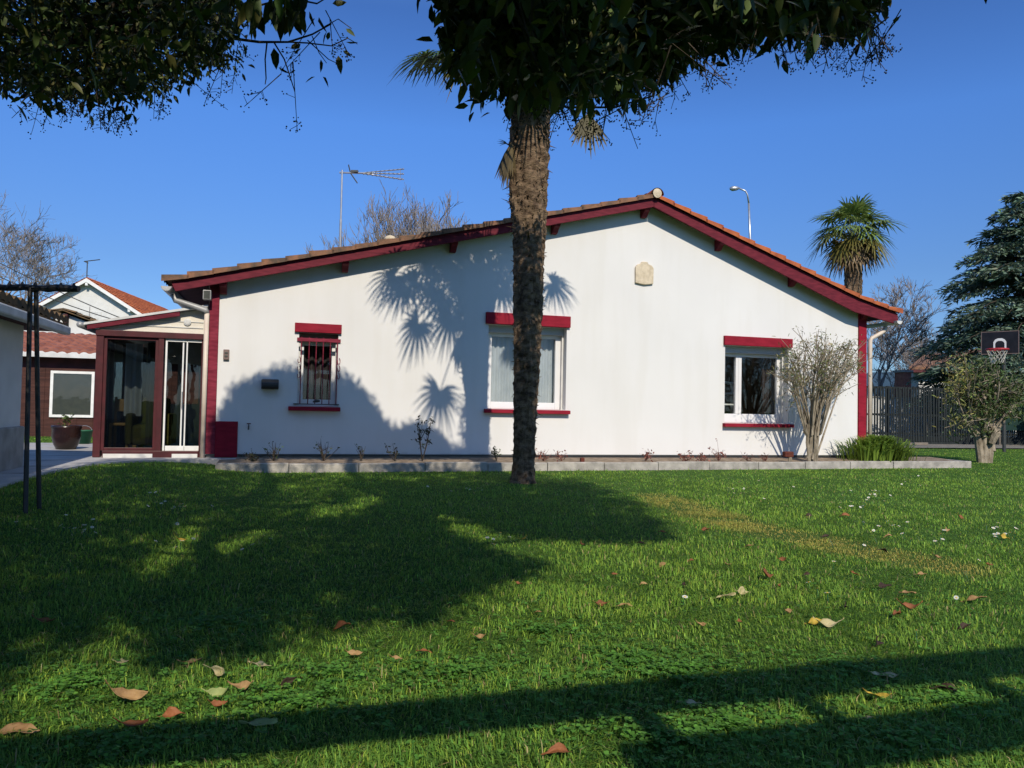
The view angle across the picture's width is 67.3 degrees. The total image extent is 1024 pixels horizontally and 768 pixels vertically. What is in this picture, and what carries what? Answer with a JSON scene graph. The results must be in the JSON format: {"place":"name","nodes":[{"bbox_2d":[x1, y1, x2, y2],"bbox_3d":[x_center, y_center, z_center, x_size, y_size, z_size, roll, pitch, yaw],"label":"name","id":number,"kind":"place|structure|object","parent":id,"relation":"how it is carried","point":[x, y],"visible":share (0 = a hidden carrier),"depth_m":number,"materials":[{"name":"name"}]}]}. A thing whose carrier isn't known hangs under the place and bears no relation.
{"place":"outdoors","nodes":[
{"label":"outdoors","id":0,"kind":"place"},
{"bbox_2d":[0,277,109,318],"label":"power cable","id":1,"kind":"object","parent":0,"point":[62,302],"visible":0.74,"depth_m":34.10,"materials":[{"name":"metal"}]},
{"bbox_2d":[0,263,117,316],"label":"power cable","id":2,"kind":"object","parent":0,"point":[60,292],"visible":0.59,"depth_m":34.11,"materials":[{"name":"metal"}]},
{"bbox_2d":[0,443,235,487],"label":"patio","id":3,"kind":"structure","parent":0,"point":[53,459],"depth_m":10.99,"materials":[{"name":"concrete"}]},
{"bbox_2d":[0,291,70,471],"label":"garden shed","id":4,"kind":"structure","parent":3,"relation":"on","point":[13,318],"depth_m":9.25,"materials":[{"name":"paint"}]},
{"bbox_2d":[33,444,92,447],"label":"paving joints","id":5,"kind":"object","parent":3,"relation":"on","point":[77,447],"visible":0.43,"depth_m":13.63,"materials":[{"name":"concrete"}]},
{"bbox_2d":[51,413,81,448],"bbox_3d":[-7.633,0.800,13.150,0.491,0.617,0.470,1,-2,0],"label":"plant pot","id":6,"kind":"object","parent":3,"relation":"on","point":[65,436],"visible":1,"depth_m":12.99,"materials":[{"name":"ceramic"}]},
{"bbox_2d":[79,425,92,443],"bbox_3d":[-8.251,0.975,14.828,0.300,0.349,0.297,1,-2,0],"label":"bucket","id":7,"kind":"object","parent":3,"relation":"on","point":[86,435],"visible":0.73,"depth_m":14.74,"materials":[{"name":"green plastic"}]},
{"bbox_2d":[76,305,208,457],"bbox_3d":[-6.154,-0.016,13.545,1.780,2.356,4.360,2,-2,-17],"label":"conservatory","id":8,"kind":"object","parent":3,"relation":"on","point":[129,368],"visible":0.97,"depth_m":11.80,"materials":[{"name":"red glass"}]},
{"bbox_2d":[108,397,132,447],"bbox_3d":[-6.219,0.651,12.235,0.275,0.885,0.400,2,-2,-17],"label":"wooden chair","id":9,"kind":"object","parent":8,"relation":"on","point":[119,404],"visible":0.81,"depth_m":12.35,"materials":[{"name":"brown wood"}]},
{"bbox_2d":[100,336,158,450],"bbox_3d":[-5.753,0.147,11.583,0.748,1.710,0.060,2,-2,-17],"label":"fixed window","id":10,"kind":"structure","parent":8,"relation":"in","point":[102,446],"depth_m":11.52,"materials":[{"name":"clear glass"}]},
{"bbox_2d":[125,398,176,450],"bbox_3d":[-5.838,0.665,12.453,0.670,0.885,0.700,2,-2,-17],"label":"armchair","id":11,"kind":"object","parent":8,"relation":"on","point":[134,432],"visible":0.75,"depth_m":12.20,"materials":[{"name":"green fabric"}]},
{"bbox_2d":[162,338,201,450],"bbox_3d":[-5.052,0.167,11.779,0.515,1.710,0.075,2,-2,-17],"label":"sliding door","id":12,"kind":"structure","parent":8,"relation":"in","point":[167,448],"depth_m":11.76,"materials":[{"name":"white paint"}]},
{"bbox_2d":[0,436,1023,767],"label":"lawn","id":13,"kind":"structure","parent":0,"point":[396,556],"depth_m":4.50,"materials":[{"name":"plant"}]},
{"bbox_2d":[0,722,39,734],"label":"fallen leaf","id":14,"kind":"object","parent":13,"relation":"on","point":[16,726],"visible":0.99,"depth_m":2.27,"materials":[{"name":"plant"}]},
{"bbox_2d":[0,281,80,513],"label":"clothesline post","id":15,"kind":"object","parent":13,"relation":"on","point":[35,288],"visible":0.94,"depth_m":6.49,"materials":[{"name":"black metal"}]},
{"bbox_2d":[32,614,55,622],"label":"fallen leaf","id":16,"kind":"object","parent":13,"relation":"on","point":[44,619],"visible":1,"depth_m":3.37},
{"bbox_2d":[23,308,95,354],"bbox_3d":[-15.106,-0.408,26.200,3.850,3.849,5.220,2,-2,-17],"label":"white annex","id":17,"kind":"object","parent":13,"relation":"on","point":[74,317],"visible":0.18,"depth_m":24.13,"materials":[{"name":"paint"}]},
{"bbox_2d":[20,331,198,436],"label":"wooden outbuilding","id":18,"kind":"structure","parent":13,"relation":"on","point":[67,384],"depth_m":18.07,"materials":[{"name":"brown wood"}]},
{"bbox_2d":[49,371,94,417],"bbox_3d":[-10.330,0.240,18.052,0.922,1.083,0.045,2,-2,-17],"label":"window","id":19,"kind":"structure","parent":18,"relation":"in","point":[72,392],"depth_m":18.05,"materials":[{"name":"glass"}]},
{"bbox_2d":[112,658,128,662],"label":"fallen leaf","id":20,"kind":"object","parent":13,"relation":"on","point":[122,661],"visible":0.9,"depth_m":2.87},
{"bbox_2d":[105,679,147,699],"bbox_3d":[-1.258,0.989,2.510,0.128,0.085,0.047,2,-2,-24],"label":"fallen leaf","id":21,"kind":"object","parent":13,"relation":"on","point":[132,694],"visible":1,"depth_m":2.52,"materials":[{"name":"plant"}]},
{"bbox_2d":[113,717,148,725],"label":"fallen leaf","id":22,"kind":"object","parent":13,"relation":"on","point":[133,722],"visible":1,"depth_m":2.31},
{"bbox_2d":[156,706,184,717],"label":"fallen leaf","id":23,"kind":"object","parent":13,"relation":"on","point":[171,711],"visible":0.99,"depth_m":2.40,"materials":[{"name":"plant"}]},
{"bbox_2d":[0,0,357,138],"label":"evergreen tree","id":24,"kind":"object","parent":13,"relation":"on","point":[119,42],"visible":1,"depth_m":4.32,"materials":[{"name":"green plant"}]},
{"bbox_2d":[177,658,201,662],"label":"fallen leaf","id":25,"kind":"object","parent":13,"relation":"on","point":[194,660],"visible":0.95,"depth_m":2.87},
{"bbox_2d":[203,664,224,675],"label":"fallen leaf","id":26,"kind":"object","parent":13,"relation":"on","point":[216,669],"visible":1,"depth_m":2.76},
{"bbox_2d":[201,687,228,696],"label":"fallen leaf","id":27,"kind":"object","parent":13,"relation":"on","point":[218,691],"visible":0.95,"depth_m":2.57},
{"bbox_2d":[207,699,227,705],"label":"fallen leaf","id":28,"kind":"object","parent":13,"relation":"on","point":[214,702],"visible":1,"depth_m":2.48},
{"bbox_2d":[227,680,252,689],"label":"fallen leaf","id":29,"kind":"object","parent":13,"relation":"on","point":[245,684],"visible":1,"depth_m":2.65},
{"bbox_2d":[238,717,277,725],"bbox_3d":[-0.778,1.033,2.353,0.122,0.022,0.044,1,-2,0],"label":"fallen leaf","id":30,"kind":"object","parent":13,"relation":"on","point":[258,721],"visible":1,"depth_m":2.35,"materials":[{"name":"plant"}]},
{"bbox_2d":[248,661,270,666],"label":"fallen leaf","id":31,"kind":"object","parent":13,"relation":"on","point":[263,664],"visible":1,"depth_m":2.87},
{"bbox_2d":[279,677,295,685],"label":"fallen leaf","id":32,"kind":"object","parent":13,"relation":"on","point":[287,679],"visible":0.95,"depth_m":2.68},
{"bbox_2d":[333,620,349,630],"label":"fallen leaf","id":33,"kind":"object","parent":13,"relation":"on","point":[340,623],"visible":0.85,"depth_m":3.39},
{"bbox_2d":[346,649,362,654],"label":"fallen leaf","id":34,"kind":"object","parent":13,"relation":"on","point":[352,652],"visible":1,"depth_m":3.02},
{"bbox_2d":[388,49,607,483],"bbox_3d":[0.181,-1.950,10.037,2.770,6.796,3.293,0,-2,40],"label":"palm tree","id":35,"kind":"object","parent":13,"relation":"on","point":[523,170],"visible":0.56,"depth_m":10.20,"materials":[{"name":"plant"}]},
{"bbox_2d":[0,567,1023,767],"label":"clover","id":36,"kind":"object","parent":13,"relation":"on","point":[658,733],"visible":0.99,"depth_m":2.57,"materials":[{"name":"green plant"}]},
{"bbox_2d":[161,188,902,457],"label":"house","id":37,"kind":"structure","parent":13,"relation":"on","point":[665,321],"depth_m":13.54,"materials":[{"name":"paint"}]},
{"bbox_2d":[203,286,211,300],"bbox_3d":[-4.660,-1.407,11.758,0.119,0.247,0.146,2,-2,-17],"label":"flood light","id":38,"kind":"object","parent":37,"relation":"attached to","point":[207,294],"visible":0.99,"depth_m":11.70,"materials":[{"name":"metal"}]},
{"bbox_2d":[223,349,228,359],"bbox_3d":[-4.436,-0.456,11.933,0.087,0.160,0.052,2,-2,-17],"label":"switch box","id":39,"kind":"object","parent":37,"relation":"attached to","point":[225,354],"visible":1,"depth_m":11.91,"materials":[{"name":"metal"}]},
{"bbox_2d":[261,379,278,388],"bbox_3d":[-3.800,0.002,12.069,0.260,0.158,0.133,2,-2,-17],"label":"letter box","id":40,"kind":"object","parent":37,"relation":"attached to","point":[269,383],"visible":1,"depth_m":12.03,"materials":[{"name":"black plastic"}]},
{"bbox_2d":[293,337,340,404],"bbox_3d":[-3.117,-0.208,12.309,0.714,1.080,0.066,2,-2,-17],"label":"security grille","id":41,"kind":"object","parent":37,"relation":"attached to","point":[323,340],"visible":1,"depth_m":12.32,"materials":[{"name":"metal"}]},
{"bbox_2d":[297,333,337,406],"bbox_3d":[-3.181,-0.226,12.563,0.615,1.180,0.190,2,-2,-17],"label":"window","id":42,"kind":"structure","parent":37,"relation":"in","point":[304,335],"depth_m":12.54,"materials":[{"name":"plastic"}]},
{"bbox_2d":[339,165,403,246],"bbox_3d":[-2.824,-3.165,15.083,1.359,2.225,0.285,1,-2,0],"label":"tv antenna","id":43,"kind":"object","parent":37,"relation":"attached to","point":[351,172],"visible":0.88,"depth_m":15.01,"materials":[{"name":"grey metal"}]},
{"bbox_2d":[384,235,394,238],"bbox_3d":[-1.986,-2.379,12.530,0.200,0.090,0.200,1,-2,0],"label":"mortar lump","id":44,"kind":"object","parent":37,"relation":"on","point":[389,237],"visible":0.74,"depth_m":12.45,"materials":[{"name":"stone"}]},
{"bbox_2d":[487,325,563,409],"bbox_3d":[0.207,-0.282,13.575,1.430,1.451,0.190,2,-2,-17],"label":"window","id":45,"kind":"structure","parent":37,"relation":"in","point":[557,334],"depth_m":13.67,"materials":[{"name":"plastic"}]},
{"bbox_2d":[724,346,783,422],"bbox_3d":[4.611,0.021,14.881,1.400,1.461,0.190,2,-2,-17],"label":"window","id":46,"kind":"structure","parent":37,"relation":"in","point":[737,352],"depth_m":14.86,"materials":[{"name":"plastic"}]},
{"bbox_2d":[540,742,571,754],"bbox_3d":[0.132,1.044,2.182,0.099,0.038,0.037,2,-2,-21],"label":"fallen leaf","id":47,"kind":"object","parent":13,"relation":"on","point":[558,747],"visible":1,"depth_m":2.19,"materials":[{"name":"plant"}]},
{"bbox_2d":[217,457,952,463],"bbox_3d":[2.286,1.339,13.529,13.981,0.040,1.097,2,-2,-18],"label":"planting bed","id":48,"kind":"object","parent":13,"relation":"on","point":[401,459],"visible":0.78,"depth_m":12.73,"materials":[{"name":"concrete"}]},
{"bbox_2d":[240,448,263,461],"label":"leafy tuft","id":49,"kind":"object","parent":48,"relation":"on","point":[252,456],"visible":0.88,"depth_m":11.54,"materials":[{"name":"green plant"}]},
{"bbox_2d":[263,441,282,460],"bbox_3d":[-3.552,1.014,11.567,0.312,0.303,0.259,1,-2,11],"label":"sprout","id":50,"kind":"object","parent":48,"relation":"on","point":[273,454],"visible":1,"depth_m":11.58,"materials":[{"name":"green plant"}]},
{"bbox_2d":[313,436,339,460],"bbox_3d":[-2.842,1.004,11.834,0.374,0.403,0.228,2,-2,-31],"label":"sprout","id":51,"kind":"object","parent":48,"relation":"on","point":[322,454],"visible":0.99,"depth_m":11.81,"materials":[{"name":"green plant"}]},
{"bbox_2d":[354,443,364,460],"bbox_3d":[-2.363,1.064,11.966,0.173,0.274,0.192,3,-2,-40],"label":"sprout","id":52,"kind":"object","parent":48,"relation":"on","point":[361,457],"visible":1,"depth_m":11.96,"materials":[{"name":"brown plant"}]},
{"bbox_2d":[384,443,399,460],"bbox_3d":[-1.879,1.090,12.074,0.194,0.327,0.206,1,-2,18],"label":"sprout","id":53,"kind":"object","parent":48,"relation":"on","point":[395,454],"visible":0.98,"depth_m":12.11,"materials":[{"name":"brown plant"}]},
{"bbox_2d":[411,415,434,460],"bbox_3d":[-1.382,0.862,12.224,0.356,0.733,0.431,2,-2,-26],"label":"shrub","id":54,"kind":"object","parent":48,"relation":"on","point":[426,431],"visible":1,"depth_m":12.21,"materials":[{"name":"green plant"}]},
{"bbox_2d":[491,445,500,460],"bbox_3d":[-0.262,1.135,12.602,0.177,0.257,0.258,3,-2,-40],"label":"sprout","id":55,"kind":"object","parent":48,"relation":"on","point":[494,452],"visible":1,"depth_m":12.61,"materials":[{"name":"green plant"}]},
{"bbox_2d":[535,448,548,460],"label":"dry twig","id":56,"kind":"object","parent":48,"relation":"on","point":[541,456],"visible":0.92,"depth_m":12.81,"materials":[{"name":"brown plant"}]},
{"bbox_2d":[551,450,567,461],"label":"dry twig","id":57,"kind":"object","parent":48,"relation":"on","point":[560,456],"visible":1,"depth_m":12.91,"materials":[{"name":"brown plant"}]},
{"bbox_2d":[642,448,653,461],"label":"dry twig","id":58,"kind":"object","parent":48,"relation":"on","point":[647,455],"visible":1,"depth_m":13.29,"materials":[{"name":"brown plant"}]},
{"bbox_2d":[677,450,696,460],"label":"dry twig","id":59,"kind":"object","parent":48,"relation":"on","point":[683,457],"visible":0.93,"depth_m":13.58,"materials":[{"name":"brown plant"}]},
{"bbox_2d":[696,453,709,460],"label":"dry twig","id":60,"kind":"object","parent":48,"relation":"on","point":[704,457],"visible":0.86,"depth_m":13.66,"materials":[{"name":"brown plant"}]},
{"bbox_2d":[708,440,726,460],"bbox_3d":[3.698,1.177,13.828,0.332,0.408,0.354,1,-2,0],"label":"dry twig","id":61,"kind":"object","parent":48,"relation":"on","point":[718,453],"visible":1,"depth_m":13.76,"materials":[{"name":"brown plant"}]},
{"bbox_2d":[740,453,754,461],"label":"dry twig","id":62,"kind":"object","parent":48,"relation":"on","point":[748,458],"visible":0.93,"depth_m":13.91,"materials":[{"name":"brown plant"}]},
{"bbox_2d":[758,453,767,460],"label":"dry twig","id":63,"kind":"object","parent":48,"relation":"on","point":[764,458],"visible":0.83,"depth_m":14.00,"materials":[{"name":"brown plant"}]},
{"bbox_2d":[782,451,793,461],"bbox_3d":[5.014,1.329,13.959,0.180,0.204,0.100,2,-2,-17],"label":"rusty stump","id":64,"kind":"object","parent":48,"relation":"on","point":[789,454],"visible":0.97,"depth_m":13.92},
{"bbox_2d":[766,326,881,460],"bbox_3d":[5.795,0.177,14.219,2.359,2.554,1.957,1,-2,0],"label":"oleander bush","id":65,"kind":"object","parent":48,"relation":"on","point":[813,426],"visible":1,"depth_m":14.06,"materials":[{"name":"green plant"}]},
{"bbox_2d":[834,434,932,461],"bbox_3d":[7.190,1.234,14.969,2.340,0.517,1.259,2,-2,-27],"label":"strappy plant","id":66,"kind":"object","parent":48,"relation":"on","point":[873,447],"visible":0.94,"depth_m":14.73,"materials":[{"name":"green plant"}]},
{"bbox_2d":[215,459,970,472],"bbox_3d":[2.317,1.420,13.424,13.990,0.193,1.145,2,-2,-19],"label":"kerb edging","id":67,"kind":"object","parent":13,"relation":"on","point":[435,466],"visible":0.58,"depth_m":12.53,"materials":[{"name":"concrete"}]},
{"bbox_2d":[595,599,607,605],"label":"fallen leaf","id":68,"kind":"object","parent":13,"relation":"on","point":[600,602],"visible":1,"depth_m":3.87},
{"bbox_2d":[677,699,701,704],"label":"fallen leaf","id":69,"kind":"object","parent":13,"relation":"on","point":[689,701],"visible":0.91,"depth_m":2.59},
{"bbox_2d":[416,0,986,150],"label":"evergreen tree","id":70,"kind":"object","parent":13,"relation":"on","point":[536,57],"visible":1,"depth_m":2.98,"materials":[{"name":"green plant"}]},
{"bbox_2d":[711,592,735,599],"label":"fallen leaf","id":71,"kind":"object","parent":13,"relation":"on","point":[725,595],"visible":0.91,"depth_m":4.07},
{"bbox_2d":[736,586,750,594],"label":"fallen leaf","id":72,"kind":"object","parent":13,"relation":"on","point":[742,591],"visible":1,"depth_m":4.16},
{"bbox_2d":[763,568,773,577],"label":"fallen leaf","id":73,"kind":"object","parent":13,"relation":"on","point":[766,573],"visible":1,"depth_m":4.61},
{"bbox_2d":[805,617,821,624],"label":"fallen leaf","id":74,"kind":"object","parent":13,"relation":"on","point":[812,620],"visible":0.95,"depth_m":3.62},
{"bbox_2d":[812,615,843,626],"bbox_3d":[1.466,1.100,3.566,0.142,0.048,0.050,1,-2,0],"label":"fallen leaf","id":75,"kind":"object","parent":13,"relation":"on","point":[826,622],"visible":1,"depth_m":3.58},
{"bbox_2d":[805,193,905,294],"bbox_3d":[11.053,-2.071,25.082,3.035,8.246,3.005,1,-2,0],"label":"palm tree","id":76,"kind":"object","parent":13,"relation":"on","point":[852,253],"visible":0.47,"depth_m":24.82,"materials":[{"name":"plant"}]},
{"bbox_2d":[864,689,891,697],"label":"fallen leaf","id":77,"kind":"object","parent":13,"relation":"on","point":[882,694],"visible":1,"depth_m":2.66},
{"bbox_2d":[875,635,883,646],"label":"fallen leaf","id":78,"kind":"object","parent":13,"relation":"on","point":[878,642],"visible":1,"depth_m":3.30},
{"bbox_2d":[868,670,896,677],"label":"fallen leaf","id":79,"kind":"object","parent":13,"relation":"on","point":[878,673],"visible":0.94,"depth_m":2.90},
{"bbox_2d":[876,582,891,587],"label":"fallen leaf","id":80,"kind":"object","parent":13,"relation":"on","point":[881,585],"visible":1,"depth_m":4.39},
{"bbox_2d":[893,370,913,396],"bbox_3d":[18.311,0.925,36.000,0.520,3.133,0.720,2,-2,-17],"label":"brick chimney","id":81,"kind":"object","parent":13,"relation":"on","point":[902,377],"visible":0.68,"depth_m":35.80,"materials":[{"name":"brick"}]},
{"bbox_2d":[898,590,915,592],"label":"fallen leaf","id":82,"kind":"object","parent":13,"relation":"on","point":[904,591],"visible":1,"depth_m":4.24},
{"bbox_2d":[896,597,922,608],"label":"fallen leaf","id":83,"kind":"object","parent":13,"relation":"on","point":[909,605],"visible":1,"depth_m":3.92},
{"bbox_2d":[867,275,952,396],"bbox_3d":[17.979,-1.339,36.134,5.942,7.699,6.585,1,-2,0],"label":"bare tree","id":84,"kind":"object","parent":13,"relation":"on","point":[913,330],"visible":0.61,"depth_m":36.04,"materials":[{"name":"brown plant"}]},
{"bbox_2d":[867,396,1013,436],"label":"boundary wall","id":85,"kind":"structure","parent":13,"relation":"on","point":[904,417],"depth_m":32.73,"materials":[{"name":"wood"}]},
{"bbox_2d":[928,683,956,690],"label":"fallen leaf","id":86,"kind":"object","parent":13,"relation":"on","point":[946,686],"visible":0.74,"depth_m":2.76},
{"bbox_2d":[904,191,1023,439],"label":"cedar tree","id":87,"kind":"object","parent":13,"relation":"on","point":[1004,252],"visible":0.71,"depth_m":29.89,"materials":[{"name":"green plant"}]},
{"bbox_2d":[957,622,970,628],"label":"fallen leaf","id":88,"kind":"object","parent":13,"relation":"on","point":[963,625],"visible":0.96,"depth_m":3.60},
{"bbox_2d":[960,595,986,601],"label":"fallen leaf","id":89,"kind":"object","parent":13,"relation":"on","point":[971,597],"visible":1,"depth_m":4.13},
{"bbox_2d":[932,344,1023,462],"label":"pruned tree","id":90,"kind":"object","parent":13,"relation":"on","point":[973,388],"visible":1,"depth_m":16.78,"materials":[{"name":"green plant"}]},
{"bbox_2d":[981,330,1018,451],"bbox_3d":[13.916,0.222,21.956,0.963,3.484,1.009,1,-2,0],"label":"basketball hoop","id":91,"kind":"object","parent":13,"relation":"on","point":[1003,343],"visible":0.9,"depth_m":22.02,"materials":[{"name":"metal"}]},
{"bbox_2d":[0,0,1023,372],"label":"sky","id":92,"kind":"structure","parent":0,"point":[936,140],"materials":[{"name":"blue"}]},
{"bbox_2d":[866,349,980,397],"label":"distant house","id":93,"kind":"structure","parent":0,"point":[913,374],"depth_m":39.61,"materials":[{"name":"tile"}]},
{"bbox_2d":[904,444,1023,447],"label":"gravel path","id":94,"kind":"structure","parent":0,"point":[958,446],"depth_m":25.47,"materials":[{"name":"gravel"}]},
{"bbox_2d":[896,442,927,444],"bbox_3d":[12.910,1.983,25.580,2.200,0.090,0.150,2,-2,-17],"label":"fallen plank","id":95,"kind":"object","parent":94,"relation":"on","point":[922,443],"visible":0.43,"depth_m":25.71,"materials":[{"name":"grey wood"}]},
{"bbox_2d":[866,386,1023,444],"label":"slat fence","id":96,"kind":"object","parent":94,"relation":"on","point":[935,438],"visible":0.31,"depth_m":26.80,"materials":[{"name":"metal"}]},
{"bbox_2d":[999,389,1023,444],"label":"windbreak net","id":97,"kind":"object","parent":94,"relation":"on","point":[1019,424],"visible":0.11,"depth_m":27.91,"materials":[{"name":"fabric"}]},
{"label":"terrain","id":98,"kind":"structure","parent":0,"visible":0},
{"bbox_2d":[21,275,56,301],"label":"bare tree","id":99,"kind":"object","parent":98,"relation":"on","point":[42,292],"visible":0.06,"depth_m":62.14,"materials":[{"name":"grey plant"}]},
{"bbox_2d":[0,191,96,300],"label":"bare tree","id":100,"kind":"object","parent":98,"relation":"on","point":[30,241],"visible":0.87,"depth_m":76.55,"materials":[{"name":"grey plant"}]},
{"bbox_2d":[39,277,167,319],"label":"neighbour house","id":101,"kind":"structure","parent":98,"relation":"on","point":[107,298],"depth_m":45.19,"materials":[{"name":"paint"}]},
{"bbox_2d":[78,311,101,319],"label":"shuttered window","id":102,"kind":"structure","parent":101,"relation":"in","point":[97,317],"depth_m":45.15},
{"bbox_2d":[84,259,99,276],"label":"tv antenna","id":103,"kind":"object","parent":101,"relation":"attached to","point":[87,265],"visible":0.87,"depth_m":46.21,"materials":[{"name":"metal"}]},
{"bbox_2d":[303,198,441,253],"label":"bare tree","id":104,"kind":"object","parent":98,"relation":"on","point":[390,226],"visible":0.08,"depth_m":45.77,"materials":[{"name":"brown plant"}]},
{"bbox_2d":[353,194,410,245],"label":"bare tree","id":105,"kind":"object","parent":98,"relation":"on","point":[375,228],"visible":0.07,"depth_m":44.35,"materials":[{"name":"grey plant"}]},
{"bbox_2d":[346,179,461,244],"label":"bare tree","id":106,"kind":"object","parent":98,"relation":"on","point":[416,219],"visible":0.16,"depth_m":45.79,"materials":[{"name":"brown plant"}]},
{"bbox_2d":[398,204,460,231],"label":"bare tree","id":107,"kind":"object","parent":98,"relation":"on","point":[434,227],"visible":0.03,"depth_m":43.93,"materials":[{"name":"brown plant"}]},
{"bbox_2d":[413,200,469,234],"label":"bare tree","id":108,"kind":"object","parent":98,"relation":"on","point":[438,228],"visible":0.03,"depth_m":43.24,"materials":[{"name":"brown plant"}]},
{"bbox_2d":[729,186,750,238],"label":"street lamp","id":109,"kind":"object","parent":98,"relation":"on","point":[734,188],"visible":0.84,"depth_m":45.31,"materials":[{"name":"grey metal"}]},
{"bbox_2d":[873,328,941,371],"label":"bare tree","id":110,"kind":"object","parent":98,"relation":"on","point":[905,356],"visible":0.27,"depth_m":48.64,"materials":[{"name":"brown plant"}]}
]}

